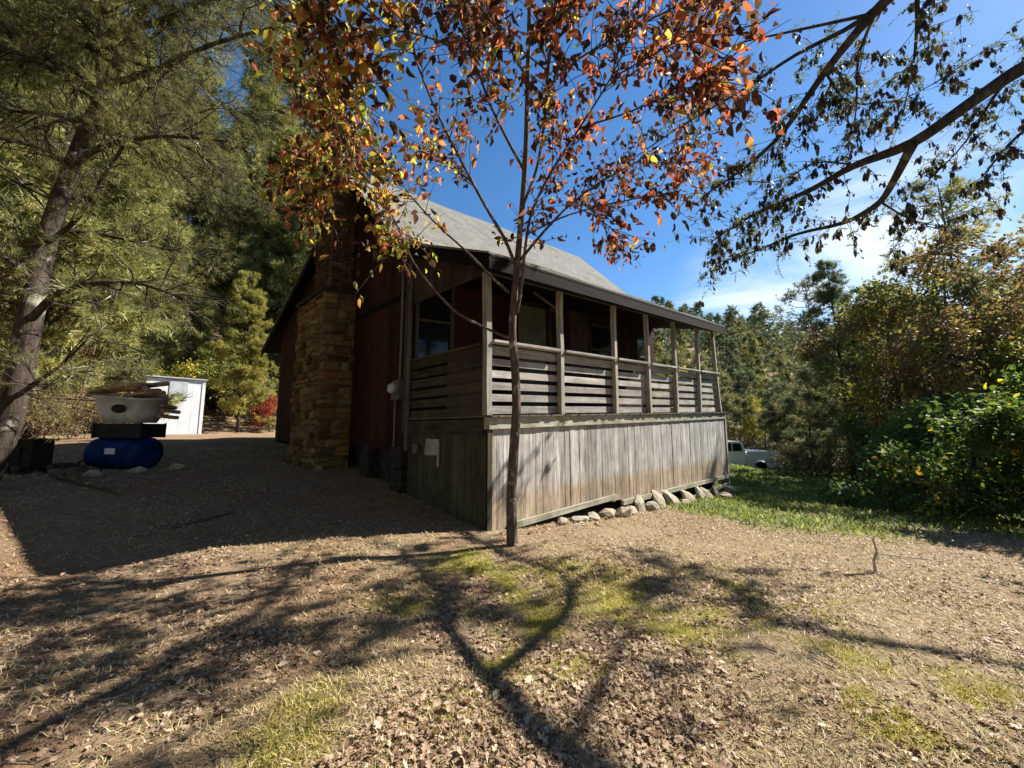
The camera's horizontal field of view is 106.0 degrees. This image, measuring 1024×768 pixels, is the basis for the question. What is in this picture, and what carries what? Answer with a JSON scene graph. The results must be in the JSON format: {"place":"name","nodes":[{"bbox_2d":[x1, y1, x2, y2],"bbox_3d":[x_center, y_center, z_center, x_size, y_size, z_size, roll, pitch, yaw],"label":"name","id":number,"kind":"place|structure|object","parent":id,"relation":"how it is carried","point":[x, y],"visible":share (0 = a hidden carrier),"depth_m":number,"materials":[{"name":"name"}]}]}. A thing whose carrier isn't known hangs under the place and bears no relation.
{"place":"outdoors","nodes":[
{"label":"outdoors","id":0,"kind":"place"},
{"bbox_2d":[0,312,1023,767],"bbox_3d":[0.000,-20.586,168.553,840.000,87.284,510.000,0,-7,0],"label":"ground","id":1,"kind":"structure","parent":0,"point":[214,430],"depth_m":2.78,"materials":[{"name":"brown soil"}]},
{"bbox_2d":[0,255,25,376],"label":"broadleaf tree","id":2,"kind":"object","parent":1,"relation":"on","point":[12,312],"visible":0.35,"depth_m":10.52,"materials":[{"name":"green plant"}]},
{"bbox_2d":[0,624,34,655],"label":"fallen branch","id":3,"kind":"object","parent":1,"relation":"on","point":[3,651],"visible":0.98,"depth_m":2.33,"materials":[{"name":"wood"}]},
{"bbox_2d":[6,439,58,473],"bbox_3d":[-7.800,1.142,6.108,0.626,0.541,0.505,2,-7,-18],"label":"crate","id":4,"kind":"object","parent":1,"relation":"on","point":[28,454],"visible":0.57,"depth_m":6.01,"materials":[{"name":"black metal"}]},
{"bbox_2d":[23,388,56,433],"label":"undergrowth shrub","id":5,"kind":"object","parent":1,"relation":"on","point":[32,422],"visible":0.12,"depth_m":10.04,"materials":[{"name":"brown plant"}]},
{"bbox_2d":[0,1,107,393],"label":"pine tree","id":6,"kind":"object","parent":1,"relation":"on","point":[24,213],"visible":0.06,"depth_m":13.45,"materials":[{"name":"green plant"}]},
{"bbox_2d":[19,392,89,440],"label":"undergrowth shrub","id":7,"kind":"object","parent":1,"relation":"on","point":[49,419],"visible":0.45,"depth_m":10.46,"materials":[{"name":"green plant"}]},
{"bbox_2d":[0,271,112,398],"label":"broadleaf tree","id":8,"kind":"object","parent":1,"relation":"on","point":[4,284],"visible":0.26,"depth_m":10.92,"materials":[{"name":"green plant"}]},
{"bbox_2d":[11,459,101,472],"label":"fallen branch","id":9,"kind":"object","parent":1,"relation":"on","point":[16,469],"visible":0.84,"depth_m":6.29,"materials":[{"name":"wood"}]},
{"bbox_2d":[36,384,101,439],"bbox_3d":[-14.171,0.977,12.059,2.776,1.891,3.181,-5,-8,35],"label":"undergrowth shrub","id":10,"kind":"object","parent":1,"relation":"on","point":[86,410],"visible":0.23,"depth_m":12.07,"materials":[{"name":"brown plant"}]},
{"bbox_2d":[38,390,102,439],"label":"undergrowth shrub","id":11,"kind":"object","parent":1,"relation":"on","point":[94,411],"visible":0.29,"depth_m":12.18,"materials":[{"name":"brown plant"}]},
{"bbox_2d":[3,66,156,432],"bbox_3d":[-18.385,-5.617,16.071,6.416,15.770,6.158,-2,-7,20],"label":"pine tree","id":12,"kind":"object","parent":1,"relation":"on","point":[48,353],"visible":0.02,"depth_m":15.58,"materials":[{"name":"green plant"}]},
{"bbox_2d":[0,0,192,438],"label":"pine tree","id":13,"kind":"object","parent":1,"relation":"on","point":[18,197],"visible":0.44,"depth_m":10.84,"materials":[{"name":"green plant"}]},
{"bbox_2d":[2,5,204,411],"bbox_3d":[-20.112,-9.358,19.118,7.713,22.444,8.147,1,-7,-11],"label":"pine tree","id":14,"kind":"object","parent":1,"relation":"on","point":[163,346],"visible":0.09,"depth_m":20.00,"materials":[{"name":"green plant"}]},
{"bbox_2d":[46,310,162,436],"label":"broadleaf tree","id":15,"kind":"object","parent":1,"relation":"on","point":[138,379],"visible":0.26,"depth_m":15.04,"materials":[{"name":"green plant"}]},
{"bbox_2d":[83,438,163,468],"bbox_3d":[-6.909,1.236,6.904,0.942,0.580,0.580,1,-7,-6],"label":"barrel","id":16,"kind":"object","parent":1,"relation":"on","point":[117,453],"visible":0.91,"depth_m":6.70,"materials":[{"name":"blue plastic"}]},
{"bbox_2d":[91,423,166,437],"bbox_3d":[-6.920,0.842,7.000,0.860,0.265,0.500,0,-7,0],"label":"crate","id":17,"kind":"object","parent":16,"relation":"on","point":[121,430],"visible":1,"depth_m":6.77,"materials":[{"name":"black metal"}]},
{"bbox_2d":[92,395,171,422],"bbox_3d":[-6.900,0.463,7.014,1.080,0.480,0.740,0,-7,0],"label":"tub","id":18,"kind":"object","parent":17,"relation":"on","point":[113,409],"visible":0.98,"depth_m":6.74,"materials":[{"name":"white plastic"}]},
{"bbox_2d":[85,393,136,397],"bbox_3d":[-7.100,0.212,6.847,0.750,0.085,0.124,4,-7,-5],"label":"firewood log","id":19,"kind":"object","parent":18,"relation":"in","point":[101,394],"visible":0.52,"depth_m":6.80,"materials":[{"name":"wood"}]},
{"bbox_2d":[105,363,166,383],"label":"shrub","id":20,"kind":"object","parent":1,"relation":"on","point":[123,372],"visible":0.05,"depth_m":19.48,"materials":[{"name":"green plant"}]},
{"bbox_2d":[94,299,191,369],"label":"broadleaf tree","id":21,"kind":"object","parent":1,"relation":"on","point":[153,361],"visible":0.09,"depth_m":21.01,"materials":[{"name":"green plant"}]},
{"bbox_2d":[82,38,215,384],"bbox_3d":[-22.874,-10.620,23.408,8.147,22.900,7.713,1,-7,-11],"label":"pine tree","id":22,"kind":"object","parent":1,"relation":"on","point":[169,206],"visible":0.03,"depth_m":23.36,"materials":[{"name":"green plant"}]},
{"bbox_2d":[117,358,215,406],"bbox_3d":[-19.143,0.254,22.104,4.185,4.029,5.793,-1,-7,12],"label":"shrub","id":23,"kind":"object","parent":1,"relation":"on","point":[206,399],"visible":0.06,"depth_m":23.00,"materials":[{"name":"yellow plant"}]},
{"bbox_2d":[140,375,207,433],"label":"shed","id":24,"kind":"structure","parent":1,"relation":"on","point":[190,419],"depth_m":17.51,"materials":[{"name":"wood"}]},
{"bbox_2d":[0,0,355,480],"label":"leaning pine","id":25,"kind":"object","parent":1,"relation":"on","point":[20,381],"visible":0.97,"depth_m":5.43,"materials":[{"name":"green plant"}]},
{"bbox_2d":[137,79,232,335],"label":"pine tree","id":26,"kind":"object","parent":1,"relation":"on","point":[184,217],"visible":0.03,"depth_m":27.14,"materials":[{"name":"green plant"}]},
{"bbox_2d":[154,278,227,367],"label":"pine tree","id":27,"kind":"object","parent":1,"relation":"on","point":[178,356],"visible":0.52,"depth_m":24.12,"materials":[{"name":"green plant"}]},
{"bbox_2d":[147,41,245,375],"bbox_3d":[-23.107,-12.098,26.706,8.485,24.655,8.961,-1,-7,7],"label":"pine tree","id":28,"kind":"object","parent":1,"relation":"on","point":[222,270],"visible":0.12,"depth_m":26.68,"materials":[{"name":"green plant"}]},
{"bbox_2d":[170,503,240,528],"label":"fallen branch","id":29,"kind":"object","parent":1,"relation":"on","point":[189,523],"visible":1,"depth_m":4.48,"materials":[{"name":"wood"}]},
{"bbox_2d":[181,360,244,415],"bbox_3d":[-18.292,0.216,24.278,4.534,4.318,6.276,4,-8,-30],"label":"shrub","id":30,"kind":"object","parent":1,"relation":"on","point":[214,402],"visible":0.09,"depth_m":22.52,"materials":[{"name":"yellow plant"}]},
{"bbox_2d":[158,348,273,417],"bbox_3d":[-18.263,0.050,22.900,7.241,5.113,5.231,1,-7,-8],"label":"shrub","id":31,"kind":"object","parent":1,"relation":"on","point":[209,359],"visible":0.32,"depth_m":22.02,"materials":[{"name":"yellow plant"}]},
{"bbox_2d":[170,359,277,418],"bbox_3d":[-16.639,0.767,22.748,6.517,4.189,4.708,4,-8,-31],"label":"shrub","id":32,"kind":"object","parent":1,"relation":"on","point":[192,374],"visible":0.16,"depth_m":21.92,"materials":[{"name":"yellow plant"}]},
{"bbox_2d":[197,270,279,431],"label":"pine tree","id":33,"kind":"object","parent":1,"relation":"on","point":[239,373],"visible":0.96,"depth_m":20.01,"materials":[{"name":"green plant"}]},
{"bbox_2d":[185,109,291,348],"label":"pine tree","id":34,"kind":"object","parent":1,"relation":"on","point":[246,225],"visible":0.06,"depth_m":30.25,"materials":[{"name":"green plant"}]},
{"bbox_2d":[165,7,322,353],"bbox_3d":[-20.641,-16.120,32.256,11.570,32.587,12.220,2,-7,-16],"label":"pine tree","id":35,"kind":"object","parent":1,"relation":"on","point":[251,87],"visible":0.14,"depth_m":29.73,"materials":[{"name":"green plant"}]},
{"bbox_2d":[211,349,280,416],"bbox_3d":[-17.667,0.095,24.901,7.241,4.958,5.231,-2,-7,14],"label":"shrub","id":36,"kind":"object","parent":1,"relation":"on","point":[269,363],"visible":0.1,"depth_m":24.68,"materials":[{"name":"green plant"}]},
{"bbox_2d":[216,372,278,431],"bbox_3d":[-14.794,0.988,23.194,4.534,4.355,6.275,5,-8,-34],"label":"shrub","id":37,"kind":"object","parent":1,"relation":"on","point":[269,385],"visible":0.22,"depth_m":21.53,"materials":[{"name":"green plant"}]},
{"bbox_2d":[200,76,305,353],"bbox_3d":[-19.435,-12.285,30.637,9.369,25.670,8.870,0,-7,-4],"label":"pine tree","id":38,"kind":"object","parent":1,"relation":"on","point":[255,255],"visible":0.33,"depth_m":28.68,"materials":[{"name":"green plant"}]},
{"bbox_2d":[247,395,277,430],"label":"shrub","id":39,"kind":"object","parent":1,"relation":"on","point":[268,407],"visible":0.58,"depth_m":20.91,"materials":[{"name":"red plant"}]},
{"bbox_2d":[248,114,324,354],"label":"pine tree","id":40,"kind":"object","parent":1,"relation":"on","point":[256,224],"visible":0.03,"depth_m":30.79,"materials":[{"name":"green plant"}]},
{"bbox_2d":[237,50,350,312],"bbox_3d":[-20.209,-16.857,36.282,12.628,32.776,11.956,-2,-7,18],"label":"pine tree","id":41,"kind":"object","parent":1,"relation":"on","point":[297,220],"depth_m":32.09,"materials":[{"name":"green plant"}]},
{"bbox_2d":[252,132,366,366],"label":"pine tree","id":42,"kind":"object","parent":1,"relation":"on","point":[303,247],"visible":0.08,"depth_m":26.65,"materials":[{"name":"green plant"}]},
{"bbox_2d":[309,133,390,247],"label":"pine tree","id":43,"kind":"object","parent":1,"relation":"on","point":[376,142],"visible":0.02,"depth_m":33.13,"materials":[{"name":"green plant"}]},
{"bbox_2d":[261,132,730,530],"bbox_3d":[-1.082,-0.838,12.307,10.661,9.468,11.670,7,-9,-45],"label":"cabin","id":44,"kind":"object","parent":1,"relation":"on","point":[396,384],"visible":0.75,"depth_m":7.59,"materials":[{"name":"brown wood"}]},
{"bbox_2d":[414,287,454,362],"bbox_3d":[-1.392,-1.136,7.000,0.800,1.525,0.075,7,-9,-45],"label":"window","id":45,"kind":"structure","parent":44,"relation":"in","point":[434,326],"depth_m":7.02,"materials":[{"name":"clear glass"}]},
{"bbox_2d":[518,305,546,414],"bbox_3d":[0.488,-0.551,8.812,0.110,2.580,0.940,-7,-9,45],"label":"door","id":46,"kind":"structure","parent":44,"relation":"in","point":[531,320],"depth_m":8.84,"materials":[{"name":"paint"}]},
{"bbox_2d":[589,323,611,377],"bbox_3d":[2.550,-0.939,10.946,1.250,1.586,0.075,7,-9,-45],"label":"window","id":47,"kind":"structure","parent":44,"relation":"in","point":[599,336],"depth_m":10.94,"materials":[{"name":"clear glass"}]},
{"bbox_2d":[636,337,650,374],"bbox_3d":[4.336,-0.879,12.737,0.900,1.367,0.075,7,-9,-45],"label":"window","id":48,"kind":"structure","parent":44,"relation":"in","point":[639,343],"depth_m":12.68,"materials":[{"name":"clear glass"}]},
{"bbox_2d":[0,451,1023,767],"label":"twigs","id":49,"kind":"object","parent":1,"relation":"on","point":[468,661],"visible":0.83,"depth_m":1.95,"materials":[{"name":"wood"}]},
{"bbox_2d":[0,438,1023,767],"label":"fallen leaves","id":50,"kind":"object","parent":1,"relation":"on","point":[650,732],"depth_m":2.04,"materials":[{"name":"plant"}]},
{"bbox_2d":[243,0,790,546],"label":"young maple","id":51,"kind":"object","parent":1,"relation":"on","point":[307,16],"visible":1,"depth_m":3.68,"materials":[{"name":"orange plant"}]},
{"bbox_2d":[186,217,1023,404],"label":"distant wood","id":52,"kind":"object","parent":1,"relation":"on","point":[738,328],"visible":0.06,"depth_m":67.26,"materials":[{"name":"green plant"}]},
{"bbox_2d":[599,508,615,518],"bbox_3d":[1.650,2.221,6.621,0.274,0.176,0.442,-4,-8,33],"label":"rock","id":53,"kind":"object","parent":1,"relation":"on","point":[608,513],"visible":0.85,"depth_m":6.49,"materials":[{"name":"stone"}]},
{"bbox_2d":[212,545,1023,767],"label":"grass","id":54,"kind":"structure","parent":1,"relation":"on","point":[654,634],"depth_m":2.16,"materials":[{"name":"plant"}]},
{"bbox_2d":[615,507,632,516],"bbox_3d":[1.960,2.279,6.863,0.408,0.203,0.268,4,-8,-28],"label":"rock","id":55,"kind":"object","parent":1,"relation":"on","point":[624,511],"visible":0.85,"depth_m":6.76,"materials":[{"name":"stone"}]},
{"bbox_2d":[634,494,645,511],"bbox_3d":[2.466,2.332,7.480,0.186,0.356,0.313,-7,-9,45],"label":"rock","id":56,"kind":"object","parent":1,"relation":"on","point":[639,503],"visible":0.89,"depth_m":7.42,"materials":[{"name":"stone"}]},
{"bbox_2d":[652,490,665,508],"bbox_3d":[3.059,2.419,8.050,0.293,0.408,0.367,-1,-7,6],"label":"rock","id":57,"kind":"object","parent":1,"relation":"on","point":[658,498],"visible":0.81,"depth_m":7.98,"materials":[{"name":"stone"}]},
{"bbox_2d":[653,328,673,412],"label":"pine tree","id":58,"kind":"object","parent":1,"relation":"on","point":[658,347],"visible":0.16,"depth_m":44.26,"materials":[{"name":"green plant"}]},
{"bbox_2d":[660,489,680,505],"bbox_3d":[3.530,2.548,8.474,0.666,0.502,0.215,5,-9,-39],"label":"rock","id":59,"kind":"object","parent":1,"relation":"on","point":[669,497],"visible":0.62,"depth_m":8.35,"materials":[{"name":"stone"}]},
{"bbox_2d":[667,329,693,412],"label":"pine tree","id":60,"kind":"object","parent":1,"relation":"on","point":[682,341],"visible":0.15,"depth_m":48.10,"materials":[{"name":"green plant"}]},
{"bbox_2d":[654,349,709,412],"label":"broadleaf tree","id":61,"kind":"object","parent":1,"relation":"on","point":[665,358],"visible":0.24,"depth_m":29.15,"materials":[{"name":"green plant"}]},
{"bbox_2d":[678,358,733,407],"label":"broadleaf tree","id":62,"kind":"object","parent":1,"relation":"on","point":[725,381],"visible":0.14,"depth_m":32.21,"materials":[{"name":"green plant"}]},
{"bbox_2d":[686,368,735,414],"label":"broadleaf tree","id":63,"kind":"object","parent":1,"relation":"on","point":[724,377],"visible":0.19,"depth_m":35.09,"materials":[{"name":"green plant"}]},
{"bbox_2d":[699,331,723,400],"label":"pine tree","id":64,"kind":"object","parent":1,"relation":"on","point":[708,352],"visible":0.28,"depth_m":50.36,"materials":[{"name":"green plant"}]},
{"bbox_2d":[720,338,752,425],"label":"pine tree","id":65,"kind":"object","parent":1,"relation":"on","point":[735,362],"visible":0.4,"depth_m":44.18,"materials":[{"name":"green plant"}]},
{"bbox_2d":[722,394,763,441],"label":"broadleaf tree","id":66,"kind":"object","parent":1,"relation":"on","point":[745,406],"visible":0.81,"depth_m":29.89,"materials":[{"name":"green plant"}]},
{"bbox_2d":[727,368,764,448],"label":"pine tree","id":67,"kind":"object","parent":1,"relation":"on","point":[750,377],"visible":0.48,"depth_m":36.17,"materials":[{"name":"green plant"}]},
{"bbox_2d":[727,426,778,450],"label":"undergrowth shrub","id":68,"kind":"object","parent":1,"relation":"on","point":[754,442],"visible":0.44,"depth_m":30.06,"materials":[{"name":"green plant"}]},
{"bbox_2d":[738,332,769,423],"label":"pine tree","id":69,"kind":"object","parent":1,"relation":"on","point":[751,348],"visible":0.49,"depth_m":47.25,"materials":[{"name":"green plant"}]},
{"bbox_2d":[727,441,783,468],"bbox_3d":[13.049,4.450,23.451,5.760,1.970,2.240,0,-7,-4],"label":"pickup truck","id":70,"kind":"object","parent":1,"relation":"on","point":[738,453],"visible":0.18,"depth_m":22.62,"materials":[{"name":"white paint"}]},
{"bbox_2d":[738,395,794,450],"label":"broadleaf tree","id":71,"kind":"object","parent":1,"relation":"on","point":[749,424],"visible":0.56,"depth_m":29.10,"materials":[{"name":"green plant"}]},
{"bbox_2d":[753,388,799,435],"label":"broadleaf tree","id":72,"kind":"object","parent":1,"relation":"on","point":[761,391],"visible":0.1,"depth_m":33.63,"materials":[{"name":"green plant"}]},
{"bbox_2d":[757,377,800,467],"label":"pine tree","id":73,"kind":"object","parent":1,"relation":"on","point":[767,414],"visible":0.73,"depth_m":26.27,"materials":[{"name":"green plant"}]},
{"bbox_2d":[767,347,799,436],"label":"pine tree","id":74,"kind":"object","parent":1,"relation":"on","point":[780,371],"visible":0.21,"depth_m":42.18,"materials":[{"name":"green plant"}]},
{"bbox_2d":[767,437,807,471],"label":"undergrowth shrub","id":75,"kind":"object","parent":1,"relation":"on","point":[797,460],"visible":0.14,"depth_m":24.35,"materials":[{"name":"green plant"}]},
{"bbox_2d":[767,397,808,469],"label":"broadleaf tree","id":76,"kind":"object","parent":1,"relation":"on","point":[777,412],"visible":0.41,"depth_m":25.82,"materials":[{"name":"green plant"}]},
{"bbox_2d":[764,437,834,475],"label":"undergrowth shrub","id":77,"kind":"object","parent":1,"relation":"on","point":[783,457],"visible":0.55,"depth_m":20.70,"materials":[{"name":"green plant"}]},
{"bbox_2d":[776,362,837,474],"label":"pine tree","id":78,"kind":"object","parent":1,"relation":"on","point":[791,401],"visible":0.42,"depth_m":20.89,"materials":[{"name":"green plant"}]},
{"bbox_2d":[598,0,1023,308],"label":"overhanging tree","id":79,"kind":"object","parent":1,"relation":"on","point":[995,86],"visible":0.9,"depth_m":5.70,"materials":[{"name":"green plant"}]},
{"bbox_2d":[758,276,870,478],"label":"tree","id":80,"kind":"object","parent":1,"relation":"on","point":[802,284],"visible":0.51,"depth_m":19.74,"materials":[{"name":"green plant"}]},
{"bbox_2d":[785,442,847,478],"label":"undergrowth shrub","id":81,"kind":"object","parent":1,"relation":"on","point":[808,464],"visible":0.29,"depth_m":19.57,"materials":[{"name":"green plant"}]},
{"bbox_2d":[798,402,843,473],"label":"broadleaf tree","id":82,"kind":"object","parent":1,"relation":"on","point":[807,425],"visible":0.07,"depth_m":23.48,"materials":[{"name":"green plant"}]},
{"bbox_2d":[799,445,870,478],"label":"undergrowth shrub","id":83,"kind":"object","parent":1,"relation":"on","point":[833,463],"visible":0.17,"depth_m":18.81,"materials":[{"name":"green plant"}]},
{"bbox_2d":[796,258,901,482],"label":"pine tree","id":84,"kind":"object","parent":1,"relation":"on","point":[829,294],"visible":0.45,"depth_m":17.72,"materials":[{"name":"green plant"}]},
{"bbox_2d":[820,447,925,480],"bbox_3d":[16.435,3.625,17.673,3.862,2.201,3.370,-6,-9,41],"label":"undergrowth shrub","id":85,"kind":"object","parent":1,"relation":"on","point":[842,462],"visible":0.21,"depth_m":17.88,"materials":[{"name":"green plant"}]},
{"bbox_2d":[793,284,960,476],"bbox_3d":[15.591,0.290,15.740,4.894,8.166,6.017,-1,-7,7],"label":"sapling","id":86,"kind":"object","parent":1,"relation":"on","point":[818,334],"visible":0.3,"depth_m":15.14,"materials":[{"name":"green plant"}]},
{"bbox_2d":[846,382,942,455],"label":"broadleaf tree","id":87,"kind":"object","parent":1,"relation":"on","point":[880,418],"visible":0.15,"depth_m":15.68,"materials":[{"name":"green plant"}]},
{"bbox_2d":[816,266,999,423],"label":"sapling","id":88,"kind":"object","parent":1,"relation":"on","point":[870,296],"visible":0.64,"depth_m":14.05,"materials":[{"name":"green plant"}]},
{"bbox_2d":[872,537,947,572],"bbox_3d":[3.876,1.755,3.777,0.059,0.372,0.529,4,-8,-33],"label":"upright stick","id":89,"kind":"object","parent":1,"relation":"on","point":[875,557],"visible":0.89,"depth_m":3.96,"materials":[{"name":"wood"}]},
{"bbox_2d":[806,435,1023,518],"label":"dark shrub","id":90,"kind":"object","parent":1,"relation":"on","point":[901,498],"visible":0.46,"depth_m":9.09,"materials":[{"name":"green plant"}]},
{"bbox_2d":[826,262,1023,416],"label":"sapling","id":91,"kind":"object","parent":1,"relation":"on","point":[960,285],"visible":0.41,"depth_m":12.99,"materials":[{"name":"green plant"}]},
{"bbox_2d":[829,397,1023,507],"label":"dark shrub","id":92,"kind":"object","parent":1,"relation":"on","point":[852,427],"visible":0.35,"depth_m":11.06,"materials":[{"name":"green plant"}]},
{"bbox_2d":[850,205,1023,428],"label":"tree","id":93,"kind":"object","parent":1,"relation":"on","point":[965,339],"visible":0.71,"depth_m":11.94,"materials":[{"name":"green plant"}]},
{"bbox_2d":[858,363,1023,523],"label":"shrub","id":94,"kind":"object","parent":1,"relation":"on","point":[1000,428],"visible":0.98,"depth_m":7.51,"materials":[{"name":"green plant"}]},
{"bbox_2d":[875,174,1023,399],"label":"pine tree","id":95,"kind":"object","parent":1,"relation":"on","point":[961,183],"visible":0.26,"depth_m":15.76,"materials":[{"name":"green plant"}]},
{"bbox_2d":[893,364,1007,445],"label":"broadleaf tree","id":96,"kind":"object","parent":1,"relation":"on","point":[924,391],"visible":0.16,"depth_m":12.98,"materials":[{"name":"green plant"}]},
{"bbox_2d":[883,225,1023,342],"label":"tree","id":97,"kind":"object","parent":1,"relation":"on","point":[916,264],"visible":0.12,"depth_m":19.28,"materials":[{"name":"green plant"}]},
{"bbox_2d":[900,316,1023,497],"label":"broadleaf tree","id":98,"kind":"object","parent":1,"relation":"on","point":[949,357],"visible":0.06,"depth_m":13.49,"materials":[{"name":"green plant"}]},
{"bbox_2d":[905,386,1023,492],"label":"dark shrub","id":99,"kind":"object","parent":1,"relation":"on","point":[954,403],"visible":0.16,"depth_m":9.61,"materials":[{"name":"green plant"}]},
{"bbox_2d":[944,313,1023,400],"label":"broadleaf tree","id":100,"kind":"object","parent":1,"relation":"on","point":[1005,345],"visible":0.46,"depth_m":11.98,"materials":[{"name":"green plant"}]},
{"bbox_2d":[3,0,1023,339],"label":"sky","id":101,"kind":"structure","parent":0,"point":[672,274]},
{"bbox_2d":[660,463,1023,543],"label":"green grass","id":102,"kind":"structure","parent":0,"point":[774,488],"depth_m":8.26,"materials":[{"name":"plant"}]},
{"bbox_3d":[-7.170,0.209,7.073,0.600,0.089,0.139,9,-10,-22],"label":"firewood log","id":103,"kind":"object","parent":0,"visible":0},
{"bbox_2d":[107,387,137,392],"bbox_3d":[-7.041,0.106,6.952,0.700,0.085,0.111,-6,-8,14],"label":"firewood log","id":104,"kind":"object","parent":103,"relation":"on","point":[122,390],"visible":0.71,"depth_m":6.90,"materials":[{"name":"wood"}]},
{"bbox_2d":[99,382,141,389],"bbox_3d":[-6.919,0.035,6.836,0.600,0.088,0.115,-5,-6,-6],"label":"firewood log","id":105,"kind":"object","parent":104,"relation":"on","point":[121,385],"visible":0.92,"depth_m":6.80,"materials":[{"name":"wood"}]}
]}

